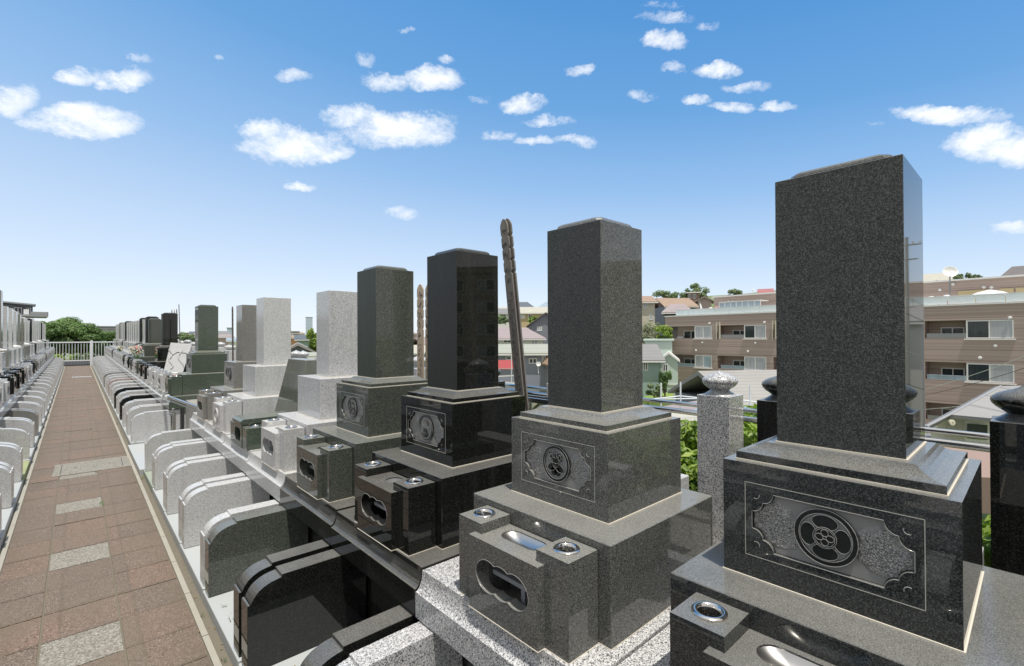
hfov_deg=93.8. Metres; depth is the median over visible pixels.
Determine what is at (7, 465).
partition wall
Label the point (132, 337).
gravestone
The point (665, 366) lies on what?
window
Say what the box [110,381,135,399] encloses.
partition wall
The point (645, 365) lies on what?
window
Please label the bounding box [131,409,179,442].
partition wall
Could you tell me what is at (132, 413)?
partition wall
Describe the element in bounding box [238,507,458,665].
plot curbing
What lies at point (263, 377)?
gravestone
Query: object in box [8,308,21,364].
gravestone
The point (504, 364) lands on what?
awning
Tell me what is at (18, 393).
plot curbing
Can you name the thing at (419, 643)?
partition wall
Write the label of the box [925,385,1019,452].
gable house
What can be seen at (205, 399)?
incense stand
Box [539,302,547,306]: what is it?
hip roof house
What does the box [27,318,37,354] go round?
gravestone
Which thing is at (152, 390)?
plot curbing
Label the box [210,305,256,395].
gravestone
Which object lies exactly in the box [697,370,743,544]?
gate post
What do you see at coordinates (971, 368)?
window
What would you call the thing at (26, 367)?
incense stand
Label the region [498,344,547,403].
green roof house
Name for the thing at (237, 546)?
partition wall
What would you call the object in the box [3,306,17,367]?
gravestone
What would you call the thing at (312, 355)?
house
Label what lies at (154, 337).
gravestone
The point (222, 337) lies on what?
house
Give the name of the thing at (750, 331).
window
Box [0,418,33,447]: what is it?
partition wall
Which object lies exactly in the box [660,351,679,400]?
mint house
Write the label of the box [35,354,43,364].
incense stand
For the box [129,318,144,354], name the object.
gravestone
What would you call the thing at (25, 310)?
terrace house
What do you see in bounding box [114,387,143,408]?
partition wall
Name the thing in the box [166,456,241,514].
partition wall
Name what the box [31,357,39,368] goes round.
incense stand
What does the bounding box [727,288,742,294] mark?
tree
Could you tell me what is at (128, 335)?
gravestone
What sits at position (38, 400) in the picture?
partition wall
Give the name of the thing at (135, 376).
plot curbing
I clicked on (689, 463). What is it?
shrub
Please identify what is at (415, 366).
gate post
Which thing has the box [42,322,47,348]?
gravestone
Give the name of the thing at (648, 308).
cream house
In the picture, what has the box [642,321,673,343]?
tree
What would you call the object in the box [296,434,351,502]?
incense stand
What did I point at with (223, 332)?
house
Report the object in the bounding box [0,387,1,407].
incense stand
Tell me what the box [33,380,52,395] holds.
partition wall
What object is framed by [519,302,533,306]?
hip roof house
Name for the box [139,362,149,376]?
incense stand
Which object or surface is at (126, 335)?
gravestone
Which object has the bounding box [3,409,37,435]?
partition wall
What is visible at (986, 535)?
shrub
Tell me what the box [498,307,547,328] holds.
row house
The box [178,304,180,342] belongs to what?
thin pole
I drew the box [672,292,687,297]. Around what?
tree
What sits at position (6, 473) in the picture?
partition wall
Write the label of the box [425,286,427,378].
grave tablet
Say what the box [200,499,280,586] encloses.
partition wall
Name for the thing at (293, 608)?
partition wall
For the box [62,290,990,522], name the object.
ground
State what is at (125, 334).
gravestone
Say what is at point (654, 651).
plot curbing
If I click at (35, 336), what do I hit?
gravestone
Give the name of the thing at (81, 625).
path
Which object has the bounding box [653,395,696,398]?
pipe
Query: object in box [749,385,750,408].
scaffold pole
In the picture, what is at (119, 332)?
gravestone
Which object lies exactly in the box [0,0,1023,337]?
sky
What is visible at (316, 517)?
plot curbing
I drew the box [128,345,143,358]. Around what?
flower bouquet
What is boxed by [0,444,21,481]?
partition wall
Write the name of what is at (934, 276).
beige roof house
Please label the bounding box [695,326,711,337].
bay window
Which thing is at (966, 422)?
window
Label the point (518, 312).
grave tablet
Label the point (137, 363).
incense stand
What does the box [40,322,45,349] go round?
gravestone
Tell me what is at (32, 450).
plot curbing
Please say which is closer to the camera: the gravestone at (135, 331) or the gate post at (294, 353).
the gate post at (294, 353)
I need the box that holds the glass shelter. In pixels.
[719,300,767,313]
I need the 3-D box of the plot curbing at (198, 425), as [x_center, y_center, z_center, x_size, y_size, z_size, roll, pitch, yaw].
[-3.794,1.537,6.269,1.560,0.940,0.961,0,-1,-42]
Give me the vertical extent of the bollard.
0.610 m
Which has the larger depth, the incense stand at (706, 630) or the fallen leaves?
the fallen leaves
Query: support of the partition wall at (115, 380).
on the plot curbing at (132, 374)
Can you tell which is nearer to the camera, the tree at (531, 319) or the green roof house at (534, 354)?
the green roof house at (534, 354)
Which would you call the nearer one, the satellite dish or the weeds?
the weeds
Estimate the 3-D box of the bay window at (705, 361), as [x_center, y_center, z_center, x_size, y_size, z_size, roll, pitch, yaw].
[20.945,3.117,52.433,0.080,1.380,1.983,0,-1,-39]
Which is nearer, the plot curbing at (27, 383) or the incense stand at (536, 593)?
the incense stand at (536, 593)
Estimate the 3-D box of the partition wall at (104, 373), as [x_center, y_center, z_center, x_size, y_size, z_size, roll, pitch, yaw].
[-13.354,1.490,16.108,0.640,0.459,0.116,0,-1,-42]
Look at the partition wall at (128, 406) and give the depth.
8.96 m
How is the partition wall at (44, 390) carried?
on the plot curbing at (27, 383)
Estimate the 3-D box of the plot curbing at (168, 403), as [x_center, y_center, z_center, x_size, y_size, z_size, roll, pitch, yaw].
[-5.740,1.533,8.408,1.560,0.940,0.944,0,-1,-42]
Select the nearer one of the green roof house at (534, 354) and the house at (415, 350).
the green roof house at (534, 354)
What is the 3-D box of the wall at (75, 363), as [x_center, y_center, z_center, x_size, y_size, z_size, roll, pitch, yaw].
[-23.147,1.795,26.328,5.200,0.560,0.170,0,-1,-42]
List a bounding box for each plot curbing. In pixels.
[0,401,38,448]
[0,409,34,463]
[0,504,13,545]
[8,394,42,437]
[12,479,22,509]
[15,389,44,425]
[20,384,47,420]
[22,461,29,483]
[24,380,49,411]
[28,377,51,405]
[107,372,134,400]
[109,374,138,404]
[111,375,142,409]
[113,379,146,415]
[116,382,151,421]
[119,385,157,428]
[122,388,164,436]
[126,392,196,444]
[143,412,212,492]
[152,422,229,517]
[164,435,260,551]
[180,451,296,600]
[203,474,354,665]
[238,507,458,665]
[415,556,670,665]
[618,625,669,665]
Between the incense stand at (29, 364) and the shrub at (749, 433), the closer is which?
the shrub at (749, 433)
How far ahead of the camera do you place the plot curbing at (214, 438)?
5.23 m
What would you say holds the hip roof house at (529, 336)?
on the ground
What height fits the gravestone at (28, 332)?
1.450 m
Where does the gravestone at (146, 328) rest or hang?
on the plot curbing
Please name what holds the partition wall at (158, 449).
on the plot curbing at (198, 425)
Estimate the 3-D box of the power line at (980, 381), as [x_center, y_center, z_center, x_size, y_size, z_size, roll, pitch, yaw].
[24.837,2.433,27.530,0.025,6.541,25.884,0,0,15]
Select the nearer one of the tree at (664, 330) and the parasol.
the parasol
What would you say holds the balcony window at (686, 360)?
in the apartment building at (967, 333)
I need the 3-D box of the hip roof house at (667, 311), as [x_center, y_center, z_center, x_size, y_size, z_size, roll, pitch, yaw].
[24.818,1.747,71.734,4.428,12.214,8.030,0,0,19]
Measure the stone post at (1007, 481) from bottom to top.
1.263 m
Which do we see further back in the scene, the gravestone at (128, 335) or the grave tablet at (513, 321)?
the gravestone at (128, 335)
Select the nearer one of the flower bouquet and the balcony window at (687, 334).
the flower bouquet
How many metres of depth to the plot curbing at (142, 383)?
10.92 m
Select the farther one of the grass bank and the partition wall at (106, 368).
the grass bank
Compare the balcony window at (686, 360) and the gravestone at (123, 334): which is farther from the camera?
the balcony window at (686, 360)
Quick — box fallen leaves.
[3,382,295,665]
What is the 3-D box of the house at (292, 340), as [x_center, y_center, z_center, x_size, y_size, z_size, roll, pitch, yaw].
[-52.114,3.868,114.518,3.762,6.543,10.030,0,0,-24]
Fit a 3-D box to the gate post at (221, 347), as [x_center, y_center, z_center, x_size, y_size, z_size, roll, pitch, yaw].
[-7.023,0.830,11.562,0.182,1.239,0.181,0,-1,-42]
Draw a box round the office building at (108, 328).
[97,326,115,355]
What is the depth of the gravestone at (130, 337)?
19.00 m
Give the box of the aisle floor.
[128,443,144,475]
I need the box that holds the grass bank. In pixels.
[643,393,672,405]
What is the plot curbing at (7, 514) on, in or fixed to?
on the ground
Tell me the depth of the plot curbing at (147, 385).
10.19 m
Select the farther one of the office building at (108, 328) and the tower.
the tower
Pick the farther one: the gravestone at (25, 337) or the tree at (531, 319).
the tree at (531, 319)
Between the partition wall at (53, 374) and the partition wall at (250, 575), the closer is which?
the partition wall at (250, 575)
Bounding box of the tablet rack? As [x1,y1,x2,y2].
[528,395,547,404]
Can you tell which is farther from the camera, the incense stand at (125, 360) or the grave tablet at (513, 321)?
the incense stand at (125, 360)
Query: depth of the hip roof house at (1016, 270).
85.76 m
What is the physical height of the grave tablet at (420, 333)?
1.460 m
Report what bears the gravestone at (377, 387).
on the plot curbing at (316, 517)
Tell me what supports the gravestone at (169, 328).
on the plot curbing at (139, 378)
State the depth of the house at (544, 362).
45.78 m
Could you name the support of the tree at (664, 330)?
on the ground
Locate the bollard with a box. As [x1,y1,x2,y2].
[170,408,176,430]
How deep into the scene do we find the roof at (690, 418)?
13.34 m
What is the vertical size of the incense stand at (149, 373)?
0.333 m
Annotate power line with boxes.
[924,356,1023,389]
[927,368,1023,394]
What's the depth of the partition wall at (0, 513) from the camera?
4.11 m
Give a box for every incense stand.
[0,374,15,394]
[0,378,9,401]
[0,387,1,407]
[5,370,21,388]
[11,367,25,383]
[16,364,29,379]
[21,362,32,376]
[24,360,35,373]
[28,359,37,370]
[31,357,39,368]
[33,356,41,366]
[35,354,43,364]
[124,355,131,365]
[127,356,135,367]
[129,358,138,369]
[132,359,140,371]
[135,360,145,373]
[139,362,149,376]
[142,364,154,379]
[147,366,159,382]
[152,368,166,386]
[158,371,171,390]
[165,374,181,395]
[197,389,221,420]
[213,396,241,432]
[230,411,285,450]
[261,418,304,471]
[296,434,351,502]
[355,460,435,556]
[459,505,597,664]
[670,592,834,665]
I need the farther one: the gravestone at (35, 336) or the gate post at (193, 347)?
the gravestone at (35, 336)
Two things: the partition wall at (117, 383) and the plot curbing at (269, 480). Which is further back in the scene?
the partition wall at (117, 383)
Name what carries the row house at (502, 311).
on the ground
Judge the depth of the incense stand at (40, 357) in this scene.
14.86 m
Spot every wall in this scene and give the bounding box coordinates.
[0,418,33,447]
[0,428,29,459]
[0,442,22,476]
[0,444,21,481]
[0,462,13,502]
[0,465,12,508]
[0,493,1,535]
[2,417,34,443]
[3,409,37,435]
[10,408,38,433]
[11,402,41,425]
[17,396,44,417]
[22,391,46,410]
[27,387,48,405]
[30,383,50,400]
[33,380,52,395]
[36,377,53,391]
[38,374,54,388]
[40,372,55,385]
[64,361,89,365]
[99,366,116,378]
[100,367,117,380]
[101,369,120,382]
[102,370,122,384]
[103,372,123,386]
[105,374,126,389]
[106,376,129,392]
[108,378,132,395]
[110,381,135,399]
[111,383,134,402]
[112,383,139,403]
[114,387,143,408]
[116,389,144,406]
[116,390,147,413]
[119,394,153,419]
[122,398,154,424]
[123,399,159,426]
[126,403,160,432]
[127,404,168,434]
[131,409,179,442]
[145,428,201,470]
[152,438,203,485]
[154,440,219,489]
[163,453,222,508]
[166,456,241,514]
[178,472,246,540]
[182,476,269,548]
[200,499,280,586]
[205,505,307,596]
[234,539,333,657]
[241,549,365,665]
[300,604,419,665]
[337,621,461,665]
[944,447,990,513]
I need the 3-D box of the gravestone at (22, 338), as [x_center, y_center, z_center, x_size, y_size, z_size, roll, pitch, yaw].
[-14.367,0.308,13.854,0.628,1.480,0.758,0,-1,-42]
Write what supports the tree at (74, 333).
on the ground
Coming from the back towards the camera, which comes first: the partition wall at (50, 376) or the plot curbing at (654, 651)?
the partition wall at (50, 376)
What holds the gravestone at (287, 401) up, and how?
on the plot curbing at (235, 454)
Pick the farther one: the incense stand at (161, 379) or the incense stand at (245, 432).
the incense stand at (161, 379)
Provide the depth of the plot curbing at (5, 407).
7.63 m
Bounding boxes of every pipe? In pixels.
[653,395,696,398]
[663,398,696,399]
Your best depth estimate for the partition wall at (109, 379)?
13.84 m
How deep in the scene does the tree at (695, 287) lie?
110.91 m
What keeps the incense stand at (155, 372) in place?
on the plot curbing at (152, 390)
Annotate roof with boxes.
[664,401,696,409]
[671,413,696,424]
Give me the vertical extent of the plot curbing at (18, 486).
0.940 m
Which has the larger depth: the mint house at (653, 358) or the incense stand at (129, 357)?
the mint house at (653, 358)
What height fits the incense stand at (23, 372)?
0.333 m
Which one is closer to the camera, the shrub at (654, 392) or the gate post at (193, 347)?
the gate post at (193, 347)
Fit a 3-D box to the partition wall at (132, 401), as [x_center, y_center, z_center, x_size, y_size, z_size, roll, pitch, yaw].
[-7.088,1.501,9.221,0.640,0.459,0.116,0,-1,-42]
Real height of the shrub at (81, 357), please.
1.638 m
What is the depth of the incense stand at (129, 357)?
14.41 m
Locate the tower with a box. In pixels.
[305,317,312,334]
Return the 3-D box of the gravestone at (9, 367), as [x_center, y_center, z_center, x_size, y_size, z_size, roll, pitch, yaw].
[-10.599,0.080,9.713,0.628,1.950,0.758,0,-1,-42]
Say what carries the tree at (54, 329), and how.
on the ground
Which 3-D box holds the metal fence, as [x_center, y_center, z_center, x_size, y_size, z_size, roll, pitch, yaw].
[-22.965,1.093,26.278,5.200,1.360,0.090,0,-1,-42]
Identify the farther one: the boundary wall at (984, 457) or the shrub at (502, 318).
the shrub at (502, 318)
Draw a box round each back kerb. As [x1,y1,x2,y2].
[681,474,688,489]
[982,546,983,565]
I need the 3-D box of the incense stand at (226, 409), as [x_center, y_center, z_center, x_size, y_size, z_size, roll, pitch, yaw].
[-3.202,0.901,5.351,0.193,0.333,0.601,0,-1,-42]
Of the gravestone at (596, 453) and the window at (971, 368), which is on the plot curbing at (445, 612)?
the gravestone at (596, 453)
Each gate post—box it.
[191,342,194,351]
[218,342,225,351]
[227,345,235,360]
[291,350,299,358]
[297,351,308,358]
[414,357,424,378]
[498,369,504,387]
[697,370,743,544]
[757,376,776,441]
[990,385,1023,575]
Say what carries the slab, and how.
on the path
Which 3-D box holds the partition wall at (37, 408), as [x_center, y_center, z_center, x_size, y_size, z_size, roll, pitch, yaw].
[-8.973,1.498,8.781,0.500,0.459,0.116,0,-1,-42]
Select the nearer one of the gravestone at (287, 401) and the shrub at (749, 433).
the shrub at (749, 433)
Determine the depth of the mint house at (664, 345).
52.03 m
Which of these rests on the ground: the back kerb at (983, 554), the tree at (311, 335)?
the tree at (311, 335)
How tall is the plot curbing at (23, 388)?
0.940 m
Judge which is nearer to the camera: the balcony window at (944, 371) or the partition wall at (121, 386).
the partition wall at (121, 386)
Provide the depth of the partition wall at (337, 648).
2.04 m
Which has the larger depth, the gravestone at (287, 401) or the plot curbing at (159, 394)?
the plot curbing at (159, 394)
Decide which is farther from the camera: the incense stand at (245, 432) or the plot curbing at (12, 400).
the plot curbing at (12, 400)
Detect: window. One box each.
[14,307,21,313]
[529,358,536,363]
[643,363,647,370]
[663,364,667,371]
[684,331,694,337]
[684,358,694,363]
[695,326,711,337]
[695,355,711,367]
[733,330,743,334]
[733,360,743,365]
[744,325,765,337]
[744,356,765,369]
[941,327,964,332]
[941,368,964,375]
[941,408,952,414]
[965,421,989,442]
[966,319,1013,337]
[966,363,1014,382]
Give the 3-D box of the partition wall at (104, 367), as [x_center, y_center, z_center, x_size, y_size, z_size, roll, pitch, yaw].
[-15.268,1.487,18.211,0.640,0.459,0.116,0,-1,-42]
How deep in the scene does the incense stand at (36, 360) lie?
13.21 m
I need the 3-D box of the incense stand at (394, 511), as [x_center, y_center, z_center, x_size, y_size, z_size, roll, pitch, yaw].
[-0.653,0.905,2.553,0.187,0.333,0.601,0,-1,-42]
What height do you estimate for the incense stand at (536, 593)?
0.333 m
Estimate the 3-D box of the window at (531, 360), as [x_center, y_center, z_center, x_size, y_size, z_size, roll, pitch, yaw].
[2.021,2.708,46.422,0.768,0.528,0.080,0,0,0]
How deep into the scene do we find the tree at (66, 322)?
38.05 m
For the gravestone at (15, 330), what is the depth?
12.19 m
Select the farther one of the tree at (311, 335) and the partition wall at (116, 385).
the tree at (311, 335)
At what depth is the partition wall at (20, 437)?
6.48 m
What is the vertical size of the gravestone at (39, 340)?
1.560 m
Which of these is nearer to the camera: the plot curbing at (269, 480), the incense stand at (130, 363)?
the plot curbing at (269, 480)
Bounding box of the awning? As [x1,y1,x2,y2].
[498,360,512,369]
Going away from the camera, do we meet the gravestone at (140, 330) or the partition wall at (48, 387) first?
the partition wall at (48, 387)
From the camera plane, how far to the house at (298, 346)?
40.38 m
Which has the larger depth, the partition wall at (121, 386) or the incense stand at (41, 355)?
the incense stand at (41, 355)
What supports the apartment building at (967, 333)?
on the ground
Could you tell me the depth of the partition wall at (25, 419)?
7.33 m
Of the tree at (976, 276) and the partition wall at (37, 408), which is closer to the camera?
the partition wall at (37, 408)
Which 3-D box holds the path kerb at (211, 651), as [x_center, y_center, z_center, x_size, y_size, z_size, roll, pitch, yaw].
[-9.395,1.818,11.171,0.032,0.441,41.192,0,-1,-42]
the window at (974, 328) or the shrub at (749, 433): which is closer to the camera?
the shrub at (749, 433)
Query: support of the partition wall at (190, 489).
on the plot curbing at (235, 454)
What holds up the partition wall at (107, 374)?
on the plot curbing
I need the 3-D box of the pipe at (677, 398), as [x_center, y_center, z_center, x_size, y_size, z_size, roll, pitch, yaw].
[5.194,2.205,16.000,2.172,0.061,0.044,0,0,0]
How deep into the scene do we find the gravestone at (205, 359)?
8.50 m
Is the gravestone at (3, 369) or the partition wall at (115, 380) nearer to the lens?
the gravestone at (3, 369)
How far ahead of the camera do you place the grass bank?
45.26 m
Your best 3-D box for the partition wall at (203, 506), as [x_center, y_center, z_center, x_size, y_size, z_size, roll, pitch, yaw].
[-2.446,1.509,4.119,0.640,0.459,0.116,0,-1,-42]
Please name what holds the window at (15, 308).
in the terrace house at (25, 310)
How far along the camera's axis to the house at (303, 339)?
80.32 m
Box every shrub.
[54,354,75,359]
[72,351,97,359]
[498,315,508,324]
[646,383,662,397]
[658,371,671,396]
[680,418,697,491]
[691,403,756,490]
[982,515,990,567]
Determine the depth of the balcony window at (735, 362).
50.62 m
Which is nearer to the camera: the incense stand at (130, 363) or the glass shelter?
the incense stand at (130, 363)
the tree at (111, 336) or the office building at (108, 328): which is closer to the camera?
the tree at (111, 336)
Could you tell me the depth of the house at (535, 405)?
24.47 m
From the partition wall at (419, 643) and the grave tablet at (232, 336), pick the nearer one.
the partition wall at (419, 643)
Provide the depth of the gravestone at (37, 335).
18.84 m
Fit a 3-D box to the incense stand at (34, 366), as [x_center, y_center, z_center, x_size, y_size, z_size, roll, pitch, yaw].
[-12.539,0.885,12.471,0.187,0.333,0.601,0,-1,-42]
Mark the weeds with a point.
(102, 504)
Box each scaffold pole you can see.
[660,383,661,405]
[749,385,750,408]
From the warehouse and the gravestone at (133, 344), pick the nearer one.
the gravestone at (133, 344)
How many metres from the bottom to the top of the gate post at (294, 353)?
1.189 m
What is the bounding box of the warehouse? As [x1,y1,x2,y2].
[668,370,776,405]
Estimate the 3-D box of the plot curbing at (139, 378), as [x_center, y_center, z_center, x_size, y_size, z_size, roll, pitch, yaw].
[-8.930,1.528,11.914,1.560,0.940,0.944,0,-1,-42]
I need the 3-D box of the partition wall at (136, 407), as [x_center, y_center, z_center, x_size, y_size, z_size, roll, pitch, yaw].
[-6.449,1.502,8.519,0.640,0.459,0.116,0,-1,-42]
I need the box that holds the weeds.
[1,385,233,661]
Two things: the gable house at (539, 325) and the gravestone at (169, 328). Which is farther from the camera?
the gable house at (539, 325)
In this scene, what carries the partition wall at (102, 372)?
on the plot curbing
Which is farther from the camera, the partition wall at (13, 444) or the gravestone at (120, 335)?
the gravestone at (120, 335)
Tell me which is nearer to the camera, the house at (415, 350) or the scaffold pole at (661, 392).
the scaffold pole at (661, 392)
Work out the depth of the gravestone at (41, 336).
21.30 m
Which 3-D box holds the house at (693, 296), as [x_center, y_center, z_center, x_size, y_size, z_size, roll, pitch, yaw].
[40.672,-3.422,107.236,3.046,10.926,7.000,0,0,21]
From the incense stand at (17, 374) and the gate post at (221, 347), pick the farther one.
the gate post at (221, 347)
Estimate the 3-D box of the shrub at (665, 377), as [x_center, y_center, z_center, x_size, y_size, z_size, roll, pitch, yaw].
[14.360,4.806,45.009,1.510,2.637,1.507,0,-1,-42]
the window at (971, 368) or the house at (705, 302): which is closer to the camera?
the window at (971, 368)
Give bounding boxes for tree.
[41,321,67,352]
[54,316,88,355]
[56,322,109,354]
[93,331,115,355]
[178,332,194,341]
[305,328,316,351]
[527,316,537,323]
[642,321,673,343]
[652,289,677,297]
[654,325,672,338]
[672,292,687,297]
[684,283,709,297]
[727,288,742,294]
[952,272,971,278]
[972,274,982,277]
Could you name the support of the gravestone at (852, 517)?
on the plot curbing at (654, 651)
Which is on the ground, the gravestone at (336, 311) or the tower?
the tower
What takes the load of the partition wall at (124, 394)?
on the plot curbing at (147, 385)
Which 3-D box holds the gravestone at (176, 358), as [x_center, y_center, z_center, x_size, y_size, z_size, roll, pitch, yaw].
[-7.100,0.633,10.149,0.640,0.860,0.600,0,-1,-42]
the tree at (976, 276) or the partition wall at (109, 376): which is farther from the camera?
the tree at (976, 276)
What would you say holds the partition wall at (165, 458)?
on the plot curbing at (214, 438)
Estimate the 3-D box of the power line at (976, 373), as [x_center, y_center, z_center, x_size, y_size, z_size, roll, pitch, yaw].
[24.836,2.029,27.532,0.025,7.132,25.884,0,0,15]
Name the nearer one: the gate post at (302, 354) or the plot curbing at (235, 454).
the plot curbing at (235, 454)
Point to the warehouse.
(692, 385)
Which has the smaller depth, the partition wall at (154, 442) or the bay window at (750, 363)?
the partition wall at (154, 442)
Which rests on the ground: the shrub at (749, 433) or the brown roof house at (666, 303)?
the brown roof house at (666, 303)
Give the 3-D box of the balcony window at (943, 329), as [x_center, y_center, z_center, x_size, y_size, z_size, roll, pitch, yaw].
[34.520,0.019,37.536,0.080,0.960,1.393,0,-1,-39]
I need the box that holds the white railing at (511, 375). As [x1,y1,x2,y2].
[498,354,514,383]
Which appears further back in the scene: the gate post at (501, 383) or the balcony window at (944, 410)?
the balcony window at (944, 410)
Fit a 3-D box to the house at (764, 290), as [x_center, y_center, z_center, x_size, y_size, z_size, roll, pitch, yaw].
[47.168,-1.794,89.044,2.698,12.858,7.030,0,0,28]
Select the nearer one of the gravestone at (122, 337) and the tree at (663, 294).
the gravestone at (122, 337)
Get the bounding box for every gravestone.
[0,290,12,370]
[0,352,7,374]
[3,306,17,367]
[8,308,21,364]
[13,310,25,362]
[18,315,28,360]
[21,317,33,357]
[21,318,30,358]
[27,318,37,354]
[27,320,35,355]
[31,318,39,353]
[34,320,43,350]
[34,321,40,352]
[36,322,42,351]
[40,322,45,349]
[41,322,46,348]
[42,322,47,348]
[113,324,121,347]
[115,323,122,348]
[116,322,124,346]
[117,321,131,349]
[117,323,124,348]
[121,322,131,351]
[122,322,127,349]
[123,321,133,352]
[124,322,129,349]
[125,321,136,353]
[127,320,138,353]
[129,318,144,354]
[132,319,144,356]
[137,318,160,361]
[139,316,158,355]
[147,313,177,368]
[164,343,191,372]
[179,305,226,395]
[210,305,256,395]
[227,297,290,414]
[275,358,316,411]
[277,290,356,435]
[313,265,427,497]
[372,248,524,549]
[474,217,712,650]
[670,154,1023,665]
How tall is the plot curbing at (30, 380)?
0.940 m
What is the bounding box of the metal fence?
[49,341,112,364]
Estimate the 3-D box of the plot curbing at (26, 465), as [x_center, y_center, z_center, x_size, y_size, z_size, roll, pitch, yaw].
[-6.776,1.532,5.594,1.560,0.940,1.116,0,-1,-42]
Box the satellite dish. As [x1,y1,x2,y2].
[943,266,957,295]
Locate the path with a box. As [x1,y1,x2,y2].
[0,365,211,665]
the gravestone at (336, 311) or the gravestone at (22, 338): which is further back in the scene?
the gravestone at (22, 338)
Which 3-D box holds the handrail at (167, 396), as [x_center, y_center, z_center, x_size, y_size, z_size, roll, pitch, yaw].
[-4.883,1.010,7.034,2.215,0.147,0.126,-1,-1,42]
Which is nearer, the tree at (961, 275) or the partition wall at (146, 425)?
the partition wall at (146, 425)
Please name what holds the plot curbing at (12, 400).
on the ground
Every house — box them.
[3,301,47,317]
[218,331,228,334]
[218,334,234,346]
[226,338,235,344]
[291,335,296,344]
[291,342,314,357]
[294,335,308,346]
[306,352,316,358]
[414,345,424,365]
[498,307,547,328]
[498,308,508,327]
[498,327,546,343]
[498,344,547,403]
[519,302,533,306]
[526,312,547,343]
[532,403,545,409]
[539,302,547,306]
[541,356,547,392]
[642,296,658,343]
[642,344,665,396]
[643,339,673,354]
[655,298,698,338]
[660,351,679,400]
[661,304,689,357]
[686,292,700,308]
[695,296,713,314]
[757,288,773,292]
[923,273,953,280]
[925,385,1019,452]
[1001,266,1023,275]
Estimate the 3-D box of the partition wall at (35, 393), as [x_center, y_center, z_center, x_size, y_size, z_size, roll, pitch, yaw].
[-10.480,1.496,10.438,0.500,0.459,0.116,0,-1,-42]
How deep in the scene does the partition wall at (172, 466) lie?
4.80 m
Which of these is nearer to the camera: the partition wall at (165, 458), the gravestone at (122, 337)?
the partition wall at (165, 458)
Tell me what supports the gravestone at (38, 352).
on the plot curbing
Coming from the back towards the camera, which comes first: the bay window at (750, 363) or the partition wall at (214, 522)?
the bay window at (750, 363)
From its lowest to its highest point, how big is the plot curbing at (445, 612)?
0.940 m
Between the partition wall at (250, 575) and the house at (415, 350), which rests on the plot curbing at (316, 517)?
the partition wall at (250, 575)
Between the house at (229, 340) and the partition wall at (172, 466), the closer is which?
the partition wall at (172, 466)
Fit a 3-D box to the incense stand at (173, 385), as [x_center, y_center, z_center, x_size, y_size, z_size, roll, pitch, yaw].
[-5.857,0.897,8.268,0.193,0.333,0.601,0,-1,-42]
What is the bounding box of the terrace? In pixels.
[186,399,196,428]
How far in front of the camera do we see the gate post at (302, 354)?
7.33 m
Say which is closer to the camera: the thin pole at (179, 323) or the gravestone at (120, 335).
the thin pole at (179, 323)
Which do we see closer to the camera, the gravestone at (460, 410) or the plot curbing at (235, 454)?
the gravestone at (460, 410)
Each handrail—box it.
[163,394,196,410]
[505,383,989,451]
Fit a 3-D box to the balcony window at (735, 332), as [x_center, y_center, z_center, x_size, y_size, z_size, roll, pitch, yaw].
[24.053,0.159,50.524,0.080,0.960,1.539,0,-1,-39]
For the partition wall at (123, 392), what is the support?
on the plot curbing at (142, 383)
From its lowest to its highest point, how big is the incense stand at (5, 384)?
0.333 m
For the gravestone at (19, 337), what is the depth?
13.02 m
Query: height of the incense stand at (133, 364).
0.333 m
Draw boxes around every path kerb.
[0,367,64,572]
[90,365,221,665]
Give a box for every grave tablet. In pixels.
[232,306,233,360]
[417,284,423,378]
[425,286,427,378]
[500,219,525,410]
[506,218,528,410]
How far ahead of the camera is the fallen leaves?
4.08 m
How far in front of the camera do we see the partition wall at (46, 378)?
13.79 m
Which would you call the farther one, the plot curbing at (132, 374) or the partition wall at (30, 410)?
the plot curbing at (132, 374)
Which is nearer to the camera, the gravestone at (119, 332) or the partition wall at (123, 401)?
the partition wall at (123, 401)
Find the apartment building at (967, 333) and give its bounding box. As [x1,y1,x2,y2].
[664,274,1023,425]
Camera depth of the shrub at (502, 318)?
87.07 m
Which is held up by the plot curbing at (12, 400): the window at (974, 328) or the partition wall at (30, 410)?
the partition wall at (30, 410)
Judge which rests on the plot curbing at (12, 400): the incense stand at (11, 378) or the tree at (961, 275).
the incense stand at (11, 378)
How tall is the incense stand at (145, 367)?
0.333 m
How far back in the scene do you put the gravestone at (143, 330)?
15.46 m
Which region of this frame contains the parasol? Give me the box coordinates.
[972,290,1006,302]
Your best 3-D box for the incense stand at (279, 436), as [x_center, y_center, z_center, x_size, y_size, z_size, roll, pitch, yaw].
[-1.901,0.903,3.925,0.187,0.333,0.601,0,-1,-42]
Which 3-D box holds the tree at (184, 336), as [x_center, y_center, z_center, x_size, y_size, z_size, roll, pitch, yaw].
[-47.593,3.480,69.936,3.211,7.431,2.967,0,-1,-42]

